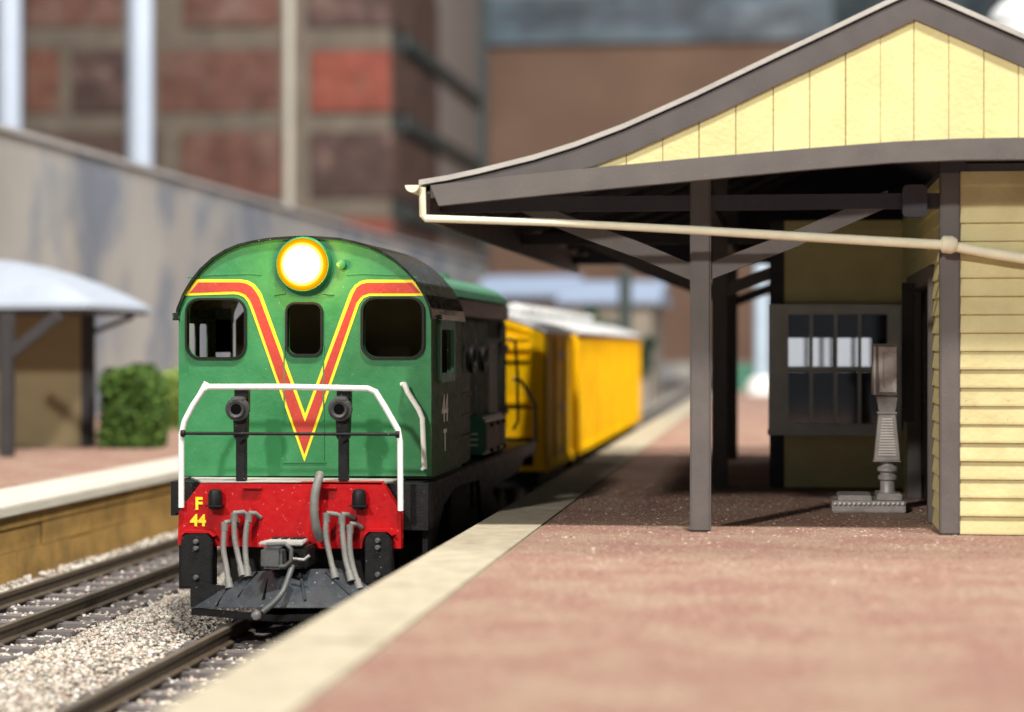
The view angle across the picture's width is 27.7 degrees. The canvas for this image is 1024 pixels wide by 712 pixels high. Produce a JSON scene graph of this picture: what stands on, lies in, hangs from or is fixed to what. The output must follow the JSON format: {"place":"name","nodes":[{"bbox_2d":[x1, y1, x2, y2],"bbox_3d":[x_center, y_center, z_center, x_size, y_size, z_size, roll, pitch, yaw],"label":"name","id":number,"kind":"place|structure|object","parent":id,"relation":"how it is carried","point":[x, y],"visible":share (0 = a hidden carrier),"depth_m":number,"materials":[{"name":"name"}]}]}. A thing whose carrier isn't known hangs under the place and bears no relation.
{"place":"outdoors","nodes":[
{"label":"outdoors","id":0,"kind":"place"},
{"bbox_2d":[0,0,20,129],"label":"display pole","id":1,"kind":"object","parent":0,"point":[10,63],"depth_m":134.43,"materials":[{"name":"white metal"}]},
{"bbox_2d":[126,0,152,166],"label":"display pole","id":2,"kind":"object","parent":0,"point":[139,81],"visible":0.49,"depth_m":133.36,"materials":[{"name":"white metal"}]},
{"bbox_2d":[284,0,292,206],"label":"display pole","id":3,"kind":"object","parent":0,"point":[288,102],"visible":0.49,"depth_m":152.96,"materials":[{"name":"grey metal"}]},
{"bbox_2d":[4,380,689,711],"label":"track bed","id":4,"kind":"object","parent":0,"point":[671,395],"visible":0.02,"depth_m":109.10,"materials":[{"name":"grey gravel"}]},
{"bbox_2d":[0,468,570,711],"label":"gravel","id":5,"kind":"structure","parent":4,"relation":"on","point":[139,632],"depth_m":20.85,"materials":[{"name":"grey gravel"}]},
{"bbox_2d":[0,378,689,664],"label":"railway track","id":6,"kind":"structure","parent":4,"relation":"on","point":[50,618],"depth_m":25.01,"materials":[{"name":"brown metal"}]},
{"bbox_2d":[56,380,711,711],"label":"railway track","id":7,"kind":"structure","parent":4,"relation":"on","point":[151,679],"depth_m":19.44,"materials":[{"name":"brown metal"}]},
{"bbox_2d":[171,236,537,621],"bbox_3d":[-1.728,0.728,26.128,2.887,4.063,11.315,0,0,7],"label":"diesel locomotive","id":8,"kind":"object","parent":7,"relation":"on","point":[342,438],"visible":1,"depth_m":22.21,"materials":[{"name":"green paint"}]},
{"bbox_2d":[493,313,575,510],"bbox_3d":[-0.605,0.869,34.869,2.889,3.700,4.910,0,0,7],"label":"goods wagon","id":9,"kind":"object","parent":7,"relation":"on","point":[545,349],"visible":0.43,"depth_m":32.87,"materials":[{"name":"yellow paint"}]},
{"bbox_2d":[506,303,641,467],"bbox_3d":[0.889,0.815,46.524,2.889,3.700,17.610,0,0,7],"label":"goods wagon","id":10,"kind":"object","parent":7,"relation":"on","point":[607,386],"visible":0.27,"depth_m":43.78,"materials":[{"name":"yellow paint"}]},
{"bbox_2d":[618,269,631,331],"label":"utility pole","id":11,"kind":"object","parent":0,"point":[624,299],"visible":0.77,"depth_m":87.87,"materials":[{"name":"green metal"}]},
{"bbox_2d":[405,0,1023,535],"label":"station building","id":12,"kind":"structure","parent":0,"point":[861,174],"depth_m":20.70,"materials":[{"name":"wood"}]},
{"bbox_2d":[805,338,854,371],"bbox_3d":[5.192,-0.038,33.976,0.818,0.590,0.060,0,0,7],"label":"rear window frame","id":13,"kind":"structure","parent":12,"relation":"in","point":[806,339],"depth_m":33.94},
{"bbox_2d":[767,304,901,435],"bbox_3d":[4.249,0.180,27.428,1.744,1.725,0.310,0,0,7],"label":"window frame","id":14,"kind":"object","parent":12,"relation":"in","point":[786,321],"depth_m":27.37,"materials":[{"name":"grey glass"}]},
{"bbox_2d":[922,291,926,501],"bbox_3d":[4.848,0.492,23.880,0.080,2.545,3.400,0,0,7],"label":"door","id":15,"kind":"structure","parent":12,"relation":"in","point":[924,314],"depth_m":24.92,"materials":[{"name":"wood"}]},
{"bbox_2d":[488,0,1003,376],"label":"tan wall","id":16,"kind":"structure","parent":0,"point":[562,72],"depth_m":225.82,"materials":[{"name":"paint"}]},
{"bbox_2d":[738,364,753,390],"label":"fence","id":17,"kind":"object","parent":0,"point":[745,373],"depth_m":101.39,"materials":[{"name":"green"}]},
{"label":"ground","id":18,"kind":"structure","parent":0,"visible":0},
{"bbox_2d":[21,0,24,130],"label":"hall wall","id":19,"kind":"structure","parent":18,"relation":"on","point":[22,72],"depth_m":342.83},
{"bbox_2d":[0,416,187,584],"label":"platform","id":20,"kind":"structure","parent":18,"relation":"on","point":[63,505],"depth_m":31.41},
{"bbox_2d":[0,260,153,456],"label":"platform shelter","id":21,"kind":"object","parent":20,"relation":"on","point":[48,331],"visible":1,"depth_m":42.95,"materials":[{"name":"white metal"}]},
{"bbox_2d":[95,361,172,448],"bbox_3d":[-7.735,1.028,42.539,1.466,1.858,1.358,0,0,7],"label":"bush","id":22,"kind":"object","parent":20,"relation":"on","point":[136,409],"visible":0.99,"depth_m":42.10,"materials":[{"name":"green plant"}]},
{"bbox_2d":[160,368,178,428],"bbox_3d":[-8.136,1.040,52.722,1.655,1.783,1.707,0,0,7],"label":"bush","id":23,"kind":"object","parent":20,"relation":"on","point":[172,378],"visible":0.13,"depth_m":52.20,"materials":[{"name":"green plant"}]},
{"bbox_2d":[24,0,437,248],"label":"brick pillar","id":24,"kind":"structure","parent":18,"relation":"on","point":[364,82],"depth_m":169.32,"materials":[{"name":"brown brick"}]},
{"bbox_2d":[0,124,487,416],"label":"retaining wall","id":25,"kind":"structure","parent":18,"relation":"on","point":[154,238],"depth_m":65.10,"materials":[{"name":"concrete"}]},
{"bbox_2d":[404,0,487,275],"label":"plaster panel","id":26,"kind":"object","parent":18,"relation":"on","point":[459,68],"visible":0.6,"depth_m":201.55,"materials":[{"name":"grey concrete"}]},
{"bbox_2d":[479,276,583,310],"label":"model building","id":27,"kind":"structure","parent":18,"relation":"on","point":[541,291],"depth_m":119.82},
{"bbox_2d":[158,391,1023,711],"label":"platform","id":28,"kind":"structure","parent":18,"relation":"on","point":[342,657],"depth_m":14.53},
{"bbox_2d":[390,483,1023,664],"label":"grit","id":29,"kind":"object","parent":28,"relation":"on","point":[824,621],"visible":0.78,"depth_m":16.85,"materials":[{"name":"red gravel"}]},
{"bbox_2d":[745,264,768,395],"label":"display pole","id":30,"kind":"object","parent":28,"relation":"on","point":[757,384],"visible":0.67,"depth_m":79.42,"materials":[{"name":"white metal"}]},
{"bbox_2d":[830,344,905,512],"bbox_3d":[4.073,0.813,23.830,0.820,1.906,0.828,0,0,7],"label":"weighing machine","id":31,"kind":"object","parent":28,"relation":"on","point":[887,498],"visible":1,"depth_m":23.61,"materials":[{"name":"metal"}]},
{"bbox_2d":[989,0,1023,32],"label":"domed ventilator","id":32,"kind":"object","parent":28,"relation":"on","point":[1009,13],"visible":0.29,"depth_m":59.73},
{"bbox_2d":[582,303,617,327],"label":"tree","id":33,"kind":"object","parent":18,"relation":"on","point":[590,309],"visible":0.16,"depth_m":105.17,"materials":[{"name":"green plant"}]},
{"bbox_2d":[556,281,670,403],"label":"model building","id":34,"kind":"structure","parent":18,"relation":"on","point":[650,300],"depth_m":112.82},
{"bbox_2d":[640,335,656,409],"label":"tree","id":35,"kind":"object","parent":18,"relation":"on","point":[648,342],"visible":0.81,"depth_m":99.88,"materials":[{"name":"green plant"}]},
{"bbox_2d":[662,363,672,379],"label":"fence","id":36,"kind":"object","parent":18,"relation":"on","point":[667,371],"visible":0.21,"depth_m":199.73,"materials":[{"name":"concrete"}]},
{"bbox_2d":[675,363,689,379],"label":"fence","id":37,"kind":"object","parent":18,"relation":"on","point":[682,371],"visible":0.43,"depth_m":199.55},
{"bbox_2d":[788,338,869,366],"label":"display board","id":38,"kind":"object","parent":18,"relation":"on","point":[796,351],"depth_m":94.94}
]}

